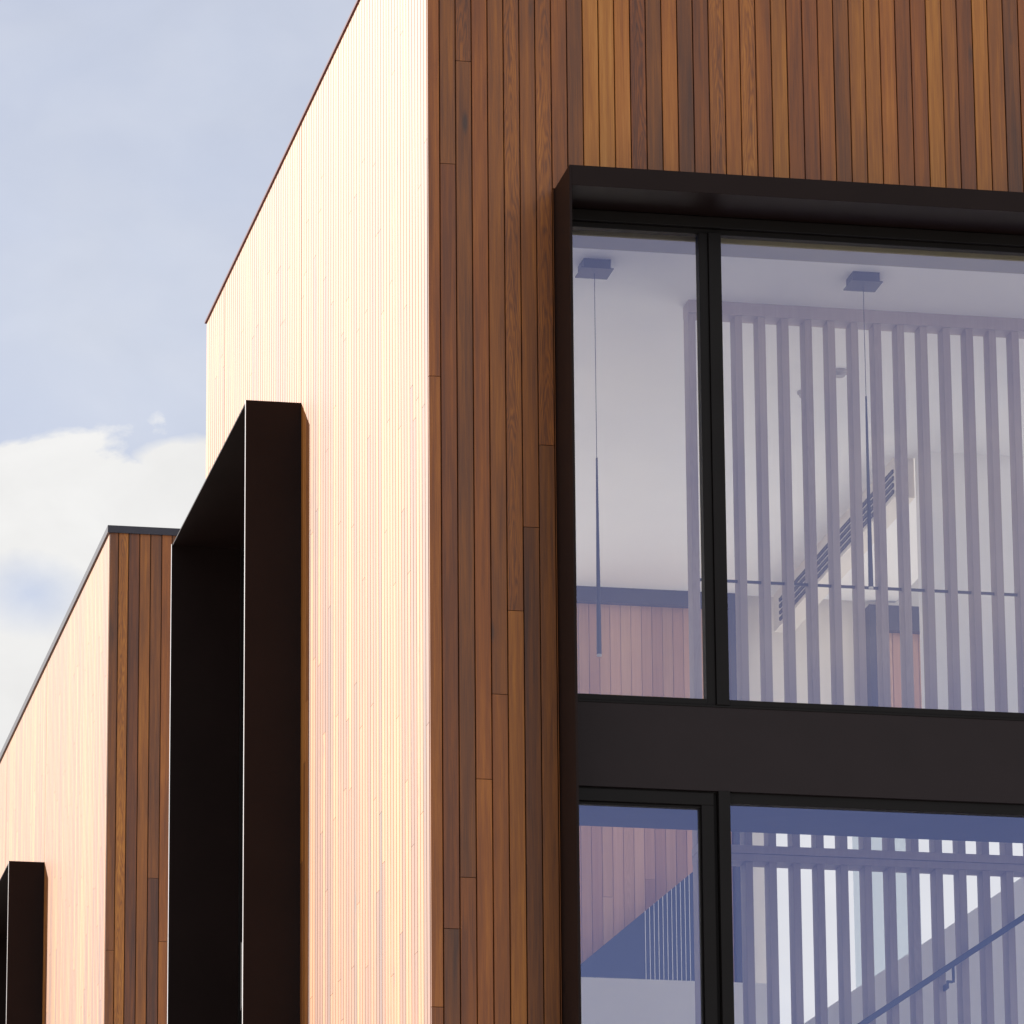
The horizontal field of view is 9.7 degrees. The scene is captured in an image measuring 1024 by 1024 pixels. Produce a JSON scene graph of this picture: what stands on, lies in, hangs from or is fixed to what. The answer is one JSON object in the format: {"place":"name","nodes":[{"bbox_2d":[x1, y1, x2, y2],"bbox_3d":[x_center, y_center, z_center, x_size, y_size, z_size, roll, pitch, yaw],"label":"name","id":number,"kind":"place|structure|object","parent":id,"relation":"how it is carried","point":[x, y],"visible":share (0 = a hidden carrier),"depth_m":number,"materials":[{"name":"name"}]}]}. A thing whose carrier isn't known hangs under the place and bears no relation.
{"place":"outdoors","nodes":[
{"label":"outdoors","id":0,"kind":"place"},
{"bbox_2d":[0,525,179,1023],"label":"timber wing","id":1,"kind":"structure","parent":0,"point":[84,808],"depth_m":57.34,"materials":[{"name":"brown wood"}]},
{"bbox_2d":[0,861,44,1023],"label":"side window","id":2,"kind":"structure","parent":1,"relation":"in","point":[21,882],"depth_m":60.86,"materials":[{"name":"black metal"}]},
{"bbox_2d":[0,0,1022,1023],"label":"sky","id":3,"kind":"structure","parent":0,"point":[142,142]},
{"bbox_2d":[167,0,1023,1023],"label":"timber building","id":4,"kind":"structure","parent":0,"point":[433,758],"depth_m":36.93,"materials":[{"name":"brown wood"}]},
{"bbox_2d":[167,400,300,1023],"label":"side window","id":5,"kind":"structure","parent":4,"relation":"in","point":[235,750],"depth_m":42.72,"materials":[{"name":"black metal"}]},
{"bbox_2d":[575,258,613,656],"bbox_3d":[0.514,-0.329,36.772,0.200,2.497,0.200,3,-17,-11],"label":"pendant lamp","id":6,"kind":"object","parent":4,"relation":"hanging from","point":[590,268],"visible":1,"depth_m":36.83,"materials":[{"name":"metal"}]},
{"bbox_2d":[581,872,694,980],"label":"balustrade","id":7,"kind":"object","parent":4,"relation":"on","point":[655,941],"visible":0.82,"depth_m":43.13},
{"bbox_2d":[581,977,766,1023],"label":"wall","id":8,"kind":"structure","parent":4,"relation":"on","point":[623,1001],"depth_m":39.22,"materials":[{"name":"white paint"}]},
{"bbox_2d":[553,165,1023,1023],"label":"window","id":9,"kind":"structure","parent":4,"relation":"in","point":[712,754],"depth_m":35.72,"materials":[{"name":"black metal"}]},
{"bbox_2d":[836,368,846,377],"bbox_3d":[2.119,-0.895,39.201,0.110,0.040,0.110,3,-17,-11],"label":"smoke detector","id":10,"kind":"object","parent":4,"relation":"attached to","point":[841,372],"visible":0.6,"depth_m":39.17,"materials":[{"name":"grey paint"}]},
{"bbox_2d":[683,300,1023,1023],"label":"slatted screen","id":11,"kind":"object","parent":4,"relation":"hanging from","point":[912,862],"visible":0.91,"depth_m":37.53,"materials":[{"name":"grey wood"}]},
{"bbox_2d":[858,914,1023,1023],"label":"handrail","id":12,"kind":"object","parent":11,"relation":"attached to","point":[943,970],"visible":1,"depth_m":36.79,"materials":[{"name":"metal"}]},
{"bbox_2d":[843,271,882,589],"bbox_3d":[2.174,-0.494,37.115,0.200,2.009,0.200,3,-17,-11],"label":"pendant lamp","id":13,"kind":"object","parent":4,"relation":"hanging from","point":[861,281],"visible":1,"depth_m":37.27,"materials":[{"name":"metal"}]},
{"bbox_2d":[804,878,1023,1023],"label":"staircase","id":14,"kind":"structure","parent":4,"relation":"on","point":[927,989],"depth_m":38.63,"materials":[{"name":"white paint"}]}
]}

